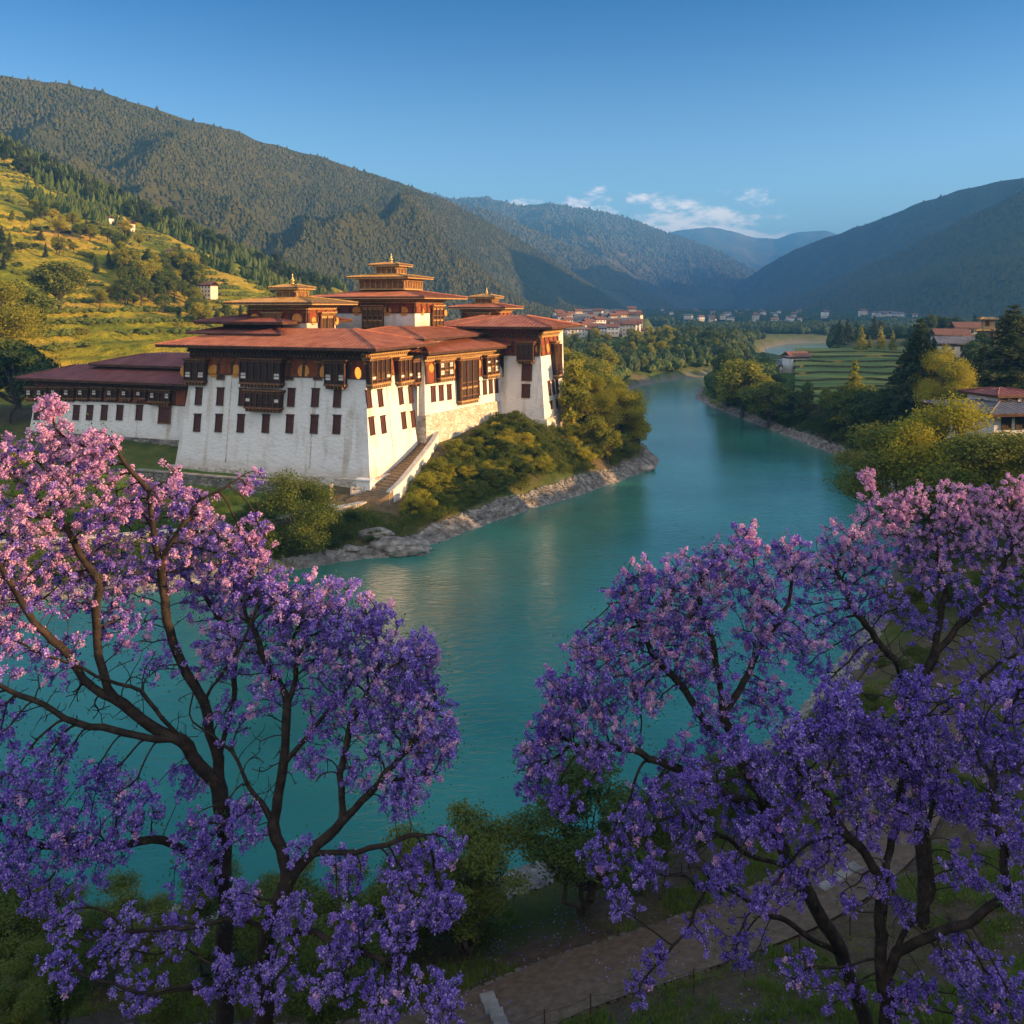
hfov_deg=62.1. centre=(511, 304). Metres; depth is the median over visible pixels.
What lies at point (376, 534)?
boulder
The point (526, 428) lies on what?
shrub
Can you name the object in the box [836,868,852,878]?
stone slab
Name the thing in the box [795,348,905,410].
stepped field
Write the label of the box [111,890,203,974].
shrub
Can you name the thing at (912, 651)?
shrub
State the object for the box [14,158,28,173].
conifer tree
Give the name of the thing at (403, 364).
bay window
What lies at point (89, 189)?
conifer tree
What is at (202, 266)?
slender tree
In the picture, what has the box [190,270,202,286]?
slender tree
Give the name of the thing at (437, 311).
bay window
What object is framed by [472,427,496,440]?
shrub
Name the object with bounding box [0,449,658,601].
shore rocks
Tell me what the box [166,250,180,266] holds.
broadleaf tree
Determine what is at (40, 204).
conifer tree
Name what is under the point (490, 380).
window
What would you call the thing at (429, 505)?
shrub
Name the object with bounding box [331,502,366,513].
bastion wall
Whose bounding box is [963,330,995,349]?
broadleaf tree
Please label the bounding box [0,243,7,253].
broadleaf tree
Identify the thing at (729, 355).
broadleaf tree
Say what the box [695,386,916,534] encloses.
shore rocks
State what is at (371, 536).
shrub
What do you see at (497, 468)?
shrub
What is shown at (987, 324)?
house
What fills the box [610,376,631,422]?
broadleaf tree
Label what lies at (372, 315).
bay window
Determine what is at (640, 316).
house
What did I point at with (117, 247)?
slender tree
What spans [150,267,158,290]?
slender tree
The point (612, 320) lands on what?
house
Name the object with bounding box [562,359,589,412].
broadleaf tree
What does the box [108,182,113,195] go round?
conifer tree
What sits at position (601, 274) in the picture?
distant forest
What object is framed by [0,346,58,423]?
broadleaf tree
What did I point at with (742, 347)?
slender tree
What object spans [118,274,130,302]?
slender tree
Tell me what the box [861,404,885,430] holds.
slender tree
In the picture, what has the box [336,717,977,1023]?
path
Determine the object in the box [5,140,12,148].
conifer tree
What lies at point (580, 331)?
house
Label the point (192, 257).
broadleaf tree
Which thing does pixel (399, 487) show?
parapet wall
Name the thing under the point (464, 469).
shrub
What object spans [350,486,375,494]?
stone railing
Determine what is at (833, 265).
mountain
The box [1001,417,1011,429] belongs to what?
window
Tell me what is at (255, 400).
bay window
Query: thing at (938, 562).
jacaranda tree
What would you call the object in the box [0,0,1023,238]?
sky
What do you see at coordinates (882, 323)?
slender tree
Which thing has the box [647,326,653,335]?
slender tree
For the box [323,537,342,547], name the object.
shrub
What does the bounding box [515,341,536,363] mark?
bay window
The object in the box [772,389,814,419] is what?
broadleaf tree
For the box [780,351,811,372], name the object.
house
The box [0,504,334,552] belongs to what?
river wall
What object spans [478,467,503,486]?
shrub
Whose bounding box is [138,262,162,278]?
broadleaf tree
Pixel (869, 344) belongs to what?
conifer tree
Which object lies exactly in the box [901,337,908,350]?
broadleaf tree
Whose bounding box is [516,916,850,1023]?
wire fence
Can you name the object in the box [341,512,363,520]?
shrub
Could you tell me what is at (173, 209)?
conifer tree
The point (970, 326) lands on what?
house
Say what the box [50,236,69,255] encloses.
broadleaf tree
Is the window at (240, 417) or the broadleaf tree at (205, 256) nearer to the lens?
the window at (240, 417)
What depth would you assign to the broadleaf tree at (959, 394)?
140.38 m
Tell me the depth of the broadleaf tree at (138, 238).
382.79 m
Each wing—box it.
[15,351,189,446]
[406,336,511,442]
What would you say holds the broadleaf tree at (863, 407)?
on the ground at (522, 935)
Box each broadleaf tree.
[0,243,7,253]
[0,277,50,344]
[0,278,63,343]
[0,337,41,389]
[0,341,61,408]
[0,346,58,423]
[0,442,26,466]
[15,241,27,249]
[22,211,38,223]
[25,259,92,307]
[28,199,38,211]
[33,206,48,218]
[46,208,58,220]
[48,217,67,236]
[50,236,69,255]
[50,243,60,253]
[64,211,80,224]
[68,242,79,252]
[70,223,87,239]
[83,223,98,241]
[84,252,95,261]
[91,288,108,306]
[99,228,115,241]
[102,286,113,293]
[108,233,129,244]
[108,278,121,299]
[111,249,124,267]
[115,266,139,280]
[115,280,134,303]
[115,293,127,305]
[116,220,133,235]
[128,294,139,306]
[129,260,156,276]
[129,277,155,305]
[134,234,144,246]
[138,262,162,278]
[146,258,163,270]
[152,275,177,294]
[152,294,170,312]
[154,269,176,282]
[156,257,168,263]
[161,263,175,271]
[165,271,180,295]
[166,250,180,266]
[171,248,183,268]
[171,279,186,297]
[176,266,191,280]
[179,251,199,266]
[182,260,201,282]
[183,286,204,298]
[184,299,203,310]
[185,296,209,308]
[187,302,206,324]
[189,277,206,285]
[191,305,213,326]
[198,256,208,267]
[199,253,210,264]
[225,309,238,315]
[247,468,345,553]
[557,368,617,423]
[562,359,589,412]
[563,332,568,341]
[563,346,571,355]
[563,350,587,362]
[564,362,605,378]
[566,362,614,394]
[579,413,607,442]
[582,380,650,432]
[584,357,595,363]
[590,328,601,337]
[590,359,620,380]
[593,346,619,371]
[594,426,622,463]
[602,333,611,339]
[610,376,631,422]
[616,355,622,364]
[624,415,652,452]
[629,332,642,341]
[640,356,648,364]
[646,335,657,344]
[655,336,666,345]
[656,341,668,348]
[660,324,672,330]
[669,346,682,352]
[672,336,682,341]
[701,330,710,337]
[709,331,721,338]
[709,385,735,407]
[710,351,727,371]
[712,349,740,377]
[714,358,763,418]
[717,346,733,354]
[733,372,774,413]
[736,379,796,428]
[742,349,751,359]
[771,374,787,385]
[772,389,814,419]
[819,390,844,410]
[822,407,847,426]
[823,419,996,566]
[825,394,842,416]
[830,324,843,330]
[834,385,866,407]
[835,382,876,389]
[835,385,880,407]
[843,388,883,414]
[843,389,883,419]
[851,396,890,423]
[865,391,1023,558]
[889,427,1023,560]
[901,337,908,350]
[905,328,934,337]
[905,344,980,408]
[910,406,942,434]
[937,388,966,399]
[948,317,966,328]
[959,347,983,369]
[960,342,991,357]
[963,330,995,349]
[995,313,1023,330]
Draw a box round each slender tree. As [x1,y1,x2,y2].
[4,250,12,261]
[9,210,14,219]
[51,202,60,211]
[112,242,122,252]
[115,242,129,264]
[116,247,131,269]
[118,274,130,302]
[125,249,140,271]
[126,229,132,237]
[137,266,150,289]
[142,249,152,260]
[147,289,153,302]
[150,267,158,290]
[151,254,162,269]
[155,280,167,295]
[158,250,166,257]
[172,270,181,294]
[176,306,181,316]
[181,279,187,298]
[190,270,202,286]
[199,263,207,278]
[220,300,231,316]
[557,359,591,426]
[573,334,579,341]
[587,347,594,355]
[615,420,629,433]
[629,342,637,350]
[643,327,649,337]
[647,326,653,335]
[655,326,660,335]
[668,330,674,338]
[739,342,745,349]
[800,382,815,414]
[817,386,832,410]
[841,398,861,432]
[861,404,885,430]
[878,321,885,327]
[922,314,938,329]
[936,316,950,327]
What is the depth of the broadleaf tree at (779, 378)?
234.65 m
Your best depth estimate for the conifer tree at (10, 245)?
309.28 m
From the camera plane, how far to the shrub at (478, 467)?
125.14 m
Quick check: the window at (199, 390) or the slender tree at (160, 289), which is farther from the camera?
the slender tree at (160, 289)
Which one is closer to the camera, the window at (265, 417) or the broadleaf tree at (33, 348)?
the window at (265, 417)
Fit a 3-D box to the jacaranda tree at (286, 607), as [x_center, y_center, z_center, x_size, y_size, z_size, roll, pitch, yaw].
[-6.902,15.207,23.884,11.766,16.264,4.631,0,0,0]
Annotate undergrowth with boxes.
[0,503,418,588]
[8,516,1023,1023]
[399,411,634,526]
[703,378,1023,573]
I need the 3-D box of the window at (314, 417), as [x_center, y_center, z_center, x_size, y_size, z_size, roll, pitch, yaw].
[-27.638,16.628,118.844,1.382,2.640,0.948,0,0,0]
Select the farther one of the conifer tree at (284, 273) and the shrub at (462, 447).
the conifer tree at (284, 273)
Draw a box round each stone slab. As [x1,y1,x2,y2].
[479,990,495,1004]
[483,999,499,1014]
[489,1007,503,1022]
[492,1015,507,1023]
[816,880,834,890]
[825,873,842,884]
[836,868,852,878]
[846,861,861,872]
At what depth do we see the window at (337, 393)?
118.09 m
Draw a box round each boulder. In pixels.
[341,544,360,551]
[357,527,394,539]
[368,536,426,557]
[416,546,429,555]
[636,463,655,471]
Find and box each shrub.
[0,866,75,984]
[0,875,94,976]
[0,905,108,1023]
[0,937,55,1023]
[30,867,175,979]
[47,560,79,575]
[74,327,89,333]
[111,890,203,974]
[112,937,207,1023]
[125,555,149,569]
[159,849,279,980]
[172,322,185,327]
[209,857,325,984]
[226,501,280,530]
[246,903,391,1023]
[281,848,414,980]
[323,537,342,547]
[337,532,352,539]
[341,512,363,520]
[356,827,502,973]
[363,528,386,539]
[363,888,411,968]
[381,797,548,960]
[397,494,431,513]
[403,490,437,510]
[405,507,420,516]
[407,471,444,492]
[419,456,453,473]
[420,494,437,507]
[424,486,437,495]
[435,472,452,487]
[440,484,449,490]
[442,439,473,456]
[444,468,456,476]
[446,494,458,502]
[447,457,458,469]
[449,441,474,455]
[449,483,463,491]
[457,465,479,477]
[463,437,478,443]
[463,484,483,498]
[464,436,485,448]
[464,441,482,449]
[464,479,474,484]
[466,445,485,458]
[466,462,486,475]
[469,429,481,437]
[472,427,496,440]
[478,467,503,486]
[480,460,504,471]
[481,437,493,445]
[484,465,503,480]
[485,435,497,445]
[485,444,498,451]
[487,459,513,476]
[491,439,516,455]
[492,451,517,463]
[493,423,517,434]
[494,434,516,446]
[495,427,521,439]
[496,445,512,454]
[498,417,512,424]
[499,439,521,449]
[502,457,516,468]
[502,733,690,917]
[503,419,514,425]
[504,409,530,423]
[511,421,537,433]
[511,460,538,476]
[512,456,525,467]
[516,432,540,446]
[517,455,538,468]
[525,447,544,456]
[534,456,557,472]
[539,452,552,460]
[556,426,574,437]
[556,427,567,436]
[558,438,575,453]
[559,425,580,438]
[562,422,580,429]
[567,435,583,445]
[570,422,580,435]
[575,446,598,461]
[579,437,601,448]
[582,444,603,458]
[595,796,698,895]
[597,445,611,457]
[619,440,635,452]
[620,433,630,444]
[628,441,643,450]
[655,765,727,868]
[693,746,800,834]
[767,749,814,790]
[804,703,845,744]
[829,421,844,427]
[856,685,888,709]
[869,579,937,614]
[871,657,890,666]
[899,641,941,672]
[906,576,967,606]
[950,566,1022,608]
[951,774,979,793]
[952,699,973,709]
[975,567,1023,619]
[987,789,1020,810]
[993,663,1023,679]
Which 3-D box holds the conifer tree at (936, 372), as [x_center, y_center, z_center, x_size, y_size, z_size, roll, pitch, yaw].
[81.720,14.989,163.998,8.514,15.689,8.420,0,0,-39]
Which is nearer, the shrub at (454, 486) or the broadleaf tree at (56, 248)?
the shrub at (454, 486)
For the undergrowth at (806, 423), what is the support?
on the ground at (522, 935)
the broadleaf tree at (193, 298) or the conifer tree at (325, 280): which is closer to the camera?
the broadleaf tree at (193, 298)
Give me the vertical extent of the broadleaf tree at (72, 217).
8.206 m
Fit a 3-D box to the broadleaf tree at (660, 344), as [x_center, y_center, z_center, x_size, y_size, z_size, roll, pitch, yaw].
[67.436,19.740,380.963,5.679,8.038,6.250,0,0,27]
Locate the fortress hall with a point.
(330, 405)
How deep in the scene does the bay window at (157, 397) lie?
133.03 m
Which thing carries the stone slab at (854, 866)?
on the path
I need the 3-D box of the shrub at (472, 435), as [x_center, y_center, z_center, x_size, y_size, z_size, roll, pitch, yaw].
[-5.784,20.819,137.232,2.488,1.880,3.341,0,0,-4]
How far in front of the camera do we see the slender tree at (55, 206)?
390.74 m
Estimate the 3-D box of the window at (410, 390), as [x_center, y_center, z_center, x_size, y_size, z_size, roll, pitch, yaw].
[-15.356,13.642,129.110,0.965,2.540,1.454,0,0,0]
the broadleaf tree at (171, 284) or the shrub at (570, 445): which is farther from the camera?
the broadleaf tree at (171, 284)
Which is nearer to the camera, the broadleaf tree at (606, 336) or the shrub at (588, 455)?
the shrub at (588, 455)
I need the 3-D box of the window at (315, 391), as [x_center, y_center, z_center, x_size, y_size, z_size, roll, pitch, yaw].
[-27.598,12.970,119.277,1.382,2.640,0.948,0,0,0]
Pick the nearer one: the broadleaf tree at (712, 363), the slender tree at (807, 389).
the slender tree at (807, 389)
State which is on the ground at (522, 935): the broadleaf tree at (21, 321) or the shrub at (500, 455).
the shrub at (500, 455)
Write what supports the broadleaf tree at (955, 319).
on the ground at (522, 935)
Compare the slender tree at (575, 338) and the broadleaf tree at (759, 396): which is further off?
the slender tree at (575, 338)
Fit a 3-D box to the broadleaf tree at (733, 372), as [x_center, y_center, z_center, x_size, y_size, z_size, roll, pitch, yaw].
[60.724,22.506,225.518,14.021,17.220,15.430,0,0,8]
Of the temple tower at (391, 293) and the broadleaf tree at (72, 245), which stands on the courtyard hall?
the temple tower at (391, 293)
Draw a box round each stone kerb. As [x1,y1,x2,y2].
[102,724,898,1023]
[550,950,758,1023]
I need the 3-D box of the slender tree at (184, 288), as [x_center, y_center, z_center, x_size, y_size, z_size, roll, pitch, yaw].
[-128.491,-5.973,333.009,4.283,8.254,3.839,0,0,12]
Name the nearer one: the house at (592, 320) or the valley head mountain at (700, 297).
the house at (592, 320)
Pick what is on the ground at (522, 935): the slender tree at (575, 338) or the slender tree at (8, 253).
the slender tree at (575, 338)
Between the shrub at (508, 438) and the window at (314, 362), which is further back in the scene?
the shrub at (508, 438)
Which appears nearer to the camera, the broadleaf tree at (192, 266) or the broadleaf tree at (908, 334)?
the broadleaf tree at (908, 334)
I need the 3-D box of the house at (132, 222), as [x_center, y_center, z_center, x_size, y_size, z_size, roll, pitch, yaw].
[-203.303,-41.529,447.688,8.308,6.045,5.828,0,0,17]
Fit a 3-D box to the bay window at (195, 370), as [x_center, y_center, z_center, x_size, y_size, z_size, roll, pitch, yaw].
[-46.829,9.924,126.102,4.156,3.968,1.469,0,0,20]
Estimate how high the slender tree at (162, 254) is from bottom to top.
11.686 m
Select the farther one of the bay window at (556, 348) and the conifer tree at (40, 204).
the conifer tree at (40, 204)
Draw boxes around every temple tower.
[223,273,357,327]
[309,257,467,328]
[448,287,523,318]
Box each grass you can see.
[0,432,582,570]
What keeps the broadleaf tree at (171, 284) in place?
on the hill at (107, 340)
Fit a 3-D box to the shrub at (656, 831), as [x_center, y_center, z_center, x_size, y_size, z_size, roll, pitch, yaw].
[6.271,26.257,40.292,4.673,5.032,4.304,0,0,-29]
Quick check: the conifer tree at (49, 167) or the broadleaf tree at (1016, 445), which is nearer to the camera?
the broadleaf tree at (1016, 445)
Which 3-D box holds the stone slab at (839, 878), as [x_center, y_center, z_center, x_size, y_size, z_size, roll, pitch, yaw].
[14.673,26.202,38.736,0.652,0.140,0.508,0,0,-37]
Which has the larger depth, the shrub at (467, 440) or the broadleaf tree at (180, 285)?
the broadleaf tree at (180, 285)
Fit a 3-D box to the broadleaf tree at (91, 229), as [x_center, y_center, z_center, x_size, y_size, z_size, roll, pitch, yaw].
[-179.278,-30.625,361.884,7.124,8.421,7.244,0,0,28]
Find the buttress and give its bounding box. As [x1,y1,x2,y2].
[355,477,374,491]
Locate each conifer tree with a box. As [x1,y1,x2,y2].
[0,143,9,161]
[0,225,6,243]
[0,254,7,269]
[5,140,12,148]
[5,233,14,251]
[13,153,26,172]
[14,144,24,158]
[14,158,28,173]
[24,155,41,164]
[26,154,32,167]
[32,158,40,170]
[36,226,46,240]
[37,199,45,217]
[40,152,50,163]
[41,163,54,172]
[42,243,49,257]
[52,167,60,180]
[53,155,60,166]
[55,171,64,183]
[79,169,83,182]
[81,175,87,187]
[83,186,94,194]
[91,175,99,190]
[92,256,98,272]
[102,251,113,268]
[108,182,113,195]
[117,187,125,198]
[123,200,131,216]
[131,199,137,210]
[133,206,142,221]
[137,199,152,206]
[150,210,160,222]
[162,206,177,215]
[162,210,176,218]
[168,218,172,226]
[184,218,192,231]
[194,228,199,242]
[198,228,215,239]
[203,234,218,246]
[216,233,228,242]
[227,241,233,255]
[238,305,242,314]
[251,252,264,261]
[268,260,277,272]
[272,261,278,275]
[273,253,284,271]
[281,269,286,277]
[288,269,295,279]
[308,271,321,281]
[308,275,319,286]
[323,277,329,287]
[830,359,864,423]
[832,320,846,345]
[842,318,856,344]
[854,327,869,349]
[866,335,873,347]
[867,315,879,339]
[872,318,944,430]
[874,325,887,348]
[875,349,913,425]
[888,330,897,349]
[932,343,940,374]
[968,343,990,387]
[972,304,1023,389]
[972,314,978,321]
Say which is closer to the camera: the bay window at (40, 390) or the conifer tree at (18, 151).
the bay window at (40, 390)
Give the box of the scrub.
[0,162,275,351]
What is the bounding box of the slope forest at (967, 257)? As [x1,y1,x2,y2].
[716,178,1023,318]
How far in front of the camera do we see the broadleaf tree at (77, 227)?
358.28 m
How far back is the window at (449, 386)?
137.24 m
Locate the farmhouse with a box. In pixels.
[921,386,1023,439]
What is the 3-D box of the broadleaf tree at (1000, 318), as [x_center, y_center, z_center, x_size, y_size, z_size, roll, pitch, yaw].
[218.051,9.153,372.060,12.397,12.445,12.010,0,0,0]
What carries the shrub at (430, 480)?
on the ground at (522, 935)
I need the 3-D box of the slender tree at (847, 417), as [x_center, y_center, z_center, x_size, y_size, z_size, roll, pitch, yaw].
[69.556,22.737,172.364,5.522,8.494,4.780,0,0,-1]
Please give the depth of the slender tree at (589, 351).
322.52 m
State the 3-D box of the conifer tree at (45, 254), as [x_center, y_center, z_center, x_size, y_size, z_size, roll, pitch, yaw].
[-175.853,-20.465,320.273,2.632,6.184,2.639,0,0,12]
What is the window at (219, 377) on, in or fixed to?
in the fortress hall
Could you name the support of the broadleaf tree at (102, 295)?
on the hill at (107, 340)
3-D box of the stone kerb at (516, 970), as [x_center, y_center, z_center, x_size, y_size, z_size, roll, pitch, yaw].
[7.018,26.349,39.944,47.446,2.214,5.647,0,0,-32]
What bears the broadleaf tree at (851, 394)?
on the ground at (522, 935)
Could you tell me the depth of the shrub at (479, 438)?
133.60 m
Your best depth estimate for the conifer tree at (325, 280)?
505.38 m
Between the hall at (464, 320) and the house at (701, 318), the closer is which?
the hall at (464, 320)
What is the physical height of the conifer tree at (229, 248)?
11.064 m
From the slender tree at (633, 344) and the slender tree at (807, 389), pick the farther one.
the slender tree at (633, 344)
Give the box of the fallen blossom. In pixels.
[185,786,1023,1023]
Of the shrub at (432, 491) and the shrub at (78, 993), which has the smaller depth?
the shrub at (78, 993)
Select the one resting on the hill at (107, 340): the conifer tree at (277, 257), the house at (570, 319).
the conifer tree at (277, 257)
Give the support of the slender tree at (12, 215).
on the hill at (107, 340)
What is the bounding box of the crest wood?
[0,131,347,295]
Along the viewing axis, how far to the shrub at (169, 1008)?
28.72 m
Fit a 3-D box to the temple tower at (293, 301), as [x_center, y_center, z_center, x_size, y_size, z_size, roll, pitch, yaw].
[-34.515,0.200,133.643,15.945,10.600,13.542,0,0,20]
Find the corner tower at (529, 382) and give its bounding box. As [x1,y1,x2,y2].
[450,314,578,430]
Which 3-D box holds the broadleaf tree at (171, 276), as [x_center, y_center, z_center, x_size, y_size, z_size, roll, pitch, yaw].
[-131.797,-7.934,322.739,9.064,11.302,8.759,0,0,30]
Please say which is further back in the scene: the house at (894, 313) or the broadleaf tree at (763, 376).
the house at (894, 313)
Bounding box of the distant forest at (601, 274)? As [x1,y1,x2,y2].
[425,192,755,308]
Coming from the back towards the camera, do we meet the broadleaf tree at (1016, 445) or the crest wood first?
the crest wood
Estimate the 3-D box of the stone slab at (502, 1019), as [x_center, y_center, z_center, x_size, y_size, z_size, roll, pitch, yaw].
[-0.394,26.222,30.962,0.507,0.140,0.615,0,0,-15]
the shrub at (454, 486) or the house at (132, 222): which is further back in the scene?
the house at (132, 222)
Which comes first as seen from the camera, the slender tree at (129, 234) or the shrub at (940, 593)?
the shrub at (940, 593)
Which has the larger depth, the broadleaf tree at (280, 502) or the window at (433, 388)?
the window at (433, 388)
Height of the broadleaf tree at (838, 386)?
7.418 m
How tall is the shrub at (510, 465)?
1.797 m
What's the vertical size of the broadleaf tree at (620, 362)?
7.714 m
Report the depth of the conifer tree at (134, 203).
491.76 m
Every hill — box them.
[0,157,342,390]
[568,319,781,358]
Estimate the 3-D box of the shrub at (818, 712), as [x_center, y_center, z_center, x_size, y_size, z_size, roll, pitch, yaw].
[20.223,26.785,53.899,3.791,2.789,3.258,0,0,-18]
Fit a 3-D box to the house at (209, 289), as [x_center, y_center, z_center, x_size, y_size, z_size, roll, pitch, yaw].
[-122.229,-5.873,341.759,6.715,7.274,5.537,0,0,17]
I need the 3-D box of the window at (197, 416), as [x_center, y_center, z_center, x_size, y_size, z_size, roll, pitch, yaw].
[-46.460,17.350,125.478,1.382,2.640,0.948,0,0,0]
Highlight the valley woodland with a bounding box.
[568,308,1016,371]
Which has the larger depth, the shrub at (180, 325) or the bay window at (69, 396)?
the shrub at (180, 325)
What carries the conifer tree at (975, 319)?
on the ground at (522, 935)
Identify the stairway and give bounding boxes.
[346,433,436,504]
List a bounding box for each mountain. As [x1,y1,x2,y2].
[0,75,615,321]
[435,195,751,308]
[511,223,653,309]
[671,227,837,271]
[724,178,1023,308]
[772,192,1023,319]
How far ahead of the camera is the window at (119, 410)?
136.29 m
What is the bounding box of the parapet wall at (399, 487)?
[386,431,438,504]
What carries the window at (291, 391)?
in the fortress hall
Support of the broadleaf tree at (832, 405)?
on the ground at (522, 935)
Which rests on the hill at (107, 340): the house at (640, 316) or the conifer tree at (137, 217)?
the conifer tree at (137, 217)
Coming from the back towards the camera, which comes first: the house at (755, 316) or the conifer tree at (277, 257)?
the house at (755, 316)
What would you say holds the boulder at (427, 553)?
on the ground at (522, 935)
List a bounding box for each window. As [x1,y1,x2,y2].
[23,386,36,401]
[33,386,49,400]
[33,405,40,419]
[47,386,62,400]
[60,386,75,401]
[72,405,79,419]
[74,386,89,401]
[85,405,93,419]
[88,386,104,401]
[100,405,107,419]
[103,387,118,401]
[115,404,123,419]
[118,387,133,401]
[132,388,148,401]
[135,404,143,419]
[146,388,173,405]
[157,406,171,423]
[182,358,209,385]
[192,413,201,431]
[194,387,202,404]
[214,413,222,431]
[216,362,225,379]
[216,387,224,405]
[236,414,244,432]
[237,357,286,387]
[237,387,246,405]
[242,388,286,412]
[260,312,284,327]
[261,414,269,432]
[284,362,294,379]
[285,414,294,432]
[286,388,295,406]
[309,414,318,433]
[310,388,319,406]
[313,361,322,380]
[318,312,336,327]
[322,359,349,389]
[332,389,341,407]
[332,414,341,433]
[359,305,384,328]
[362,355,391,388]
[365,389,372,408]
[368,416,375,435]
[377,388,383,406]
[380,415,386,433]
[393,355,413,386]
[398,387,404,404]
[400,411,407,429]
[408,386,413,403]
[409,358,421,387]
[410,410,416,427]
[430,305,445,326]
[430,385,436,401]
[435,358,456,381]
[438,385,443,400]
[447,384,451,399]
[456,356,479,404]
[467,312,490,316]
[482,353,500,378]
[482,380,486,394]
[488,379,492,393]
[494,378,498,392]
[498,353,504,376]
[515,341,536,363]
[521,364,532,380]
[521,384,530,397]
[547,380,551,395]
[550,340,562,378]
[551,379,555,394]
[555,379,558,392]
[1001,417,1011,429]
[1015,417,1023,429]
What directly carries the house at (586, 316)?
on the town hill at (646, 323)
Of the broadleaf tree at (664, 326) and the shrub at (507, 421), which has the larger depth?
the broadleaf tree at (664, 326)
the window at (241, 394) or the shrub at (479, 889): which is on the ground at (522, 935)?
the shrub at (479, 889)
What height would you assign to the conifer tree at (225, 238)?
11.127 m
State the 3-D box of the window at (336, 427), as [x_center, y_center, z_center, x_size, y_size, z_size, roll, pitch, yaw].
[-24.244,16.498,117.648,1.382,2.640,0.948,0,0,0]
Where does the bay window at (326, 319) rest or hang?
in the temple tower at (293, 301)
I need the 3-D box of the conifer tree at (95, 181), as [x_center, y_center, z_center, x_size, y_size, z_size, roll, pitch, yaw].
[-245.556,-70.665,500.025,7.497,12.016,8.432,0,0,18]
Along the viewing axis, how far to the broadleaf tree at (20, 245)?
315.03 m
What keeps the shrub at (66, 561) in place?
on the ground at (522, 935)
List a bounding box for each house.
[107,216,113,223]
[118,220,135,231]
[197,281,218,298]
[557,314,567,319]
[560,317,573,321]
[564,325,585,337]
[572,314,589,318]
[572,317,584,321]
[573,309,582,313]
[579,321,591,329]
[581,319,595,322]
[583,309,593,313]
[585,327,594,336]
[587,324,597,327]
[592,316,606,322]
[593,308,603,314]
[597,313,607,319]
[598,325,606,334]
[606,324,619,336]
[607,313,620,319]
[610,318,619,322]
[613,322,621,333]
[614,311,627,316]
[621,317,637,319]
[621,321,637,336]
[627,306,636,314]
[628,312,642,318]
[628,319,643,327]
[637,321,640,331]
[684,314,692,318]
[697,315,704,320]
[720,314,725,319]
[722,312,731,316]
[751,313,760,321]
[767,312,778,316]
[775,361,782,372]
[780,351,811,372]
[821,310,828,317]
[858,309,866,316]
[888,312,902,315]
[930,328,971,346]
[930,336,974,360]
[949,322,980,334]
[972,317,1001,345]
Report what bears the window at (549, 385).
in the corner tower at (529, 382)
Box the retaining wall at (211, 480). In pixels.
[135,468,333,499]
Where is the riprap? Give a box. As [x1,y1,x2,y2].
[7,592,896,931]
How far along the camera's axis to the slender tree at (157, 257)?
340.18 m
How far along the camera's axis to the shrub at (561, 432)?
147.77 m
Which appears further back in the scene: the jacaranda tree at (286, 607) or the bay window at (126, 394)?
the bay window at (126, 394)
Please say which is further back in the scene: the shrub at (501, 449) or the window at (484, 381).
the window at (484, 381)
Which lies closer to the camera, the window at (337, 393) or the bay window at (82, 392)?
the window at (337, 393)
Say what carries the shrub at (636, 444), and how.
on the ground at (522, 935)
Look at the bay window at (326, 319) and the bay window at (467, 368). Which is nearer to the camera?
the bay window at (326, 319)
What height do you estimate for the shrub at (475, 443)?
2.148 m
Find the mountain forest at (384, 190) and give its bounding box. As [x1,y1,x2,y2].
[0,75,624,321]
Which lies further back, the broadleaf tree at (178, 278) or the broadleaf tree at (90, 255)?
the broadleaf tree at (90, 255)
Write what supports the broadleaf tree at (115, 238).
on the hill at (107, 340)
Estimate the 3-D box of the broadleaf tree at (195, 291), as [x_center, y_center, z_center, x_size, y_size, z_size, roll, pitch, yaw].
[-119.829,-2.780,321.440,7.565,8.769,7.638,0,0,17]
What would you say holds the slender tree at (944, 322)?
on the ground at (522, 935)
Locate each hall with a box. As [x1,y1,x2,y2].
[155,328,437,487]
[186,314,352,334]
[365,325,486,429]
[444,314,583,376]
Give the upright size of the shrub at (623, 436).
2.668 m
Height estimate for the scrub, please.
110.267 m
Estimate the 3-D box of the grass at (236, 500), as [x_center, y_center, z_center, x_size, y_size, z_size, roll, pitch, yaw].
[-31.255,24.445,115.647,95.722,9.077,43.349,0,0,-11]
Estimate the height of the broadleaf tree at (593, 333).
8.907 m
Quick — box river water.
[0,342,898,907]
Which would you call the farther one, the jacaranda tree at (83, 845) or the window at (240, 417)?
the window at (240, 417)
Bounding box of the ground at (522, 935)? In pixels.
[0,321,1023,1023]
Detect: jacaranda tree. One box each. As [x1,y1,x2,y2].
[0,390,283,1023]
[33,543,474,1023]
[497,517,872,1023]
[675,655,1023,1023]
[752,461,1023,929]
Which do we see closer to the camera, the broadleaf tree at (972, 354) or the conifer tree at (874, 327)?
the broadleaf tree at (972, 354)
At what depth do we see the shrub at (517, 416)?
144.07 m
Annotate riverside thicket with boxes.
[564,335,779,391]
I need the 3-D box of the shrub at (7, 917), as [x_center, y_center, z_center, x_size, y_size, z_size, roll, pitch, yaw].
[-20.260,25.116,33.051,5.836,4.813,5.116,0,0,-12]
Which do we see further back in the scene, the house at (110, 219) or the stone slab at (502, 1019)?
the house at (110, 219)
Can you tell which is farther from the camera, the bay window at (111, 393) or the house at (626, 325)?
the house at (626, 325)
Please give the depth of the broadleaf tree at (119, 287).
301.01 m

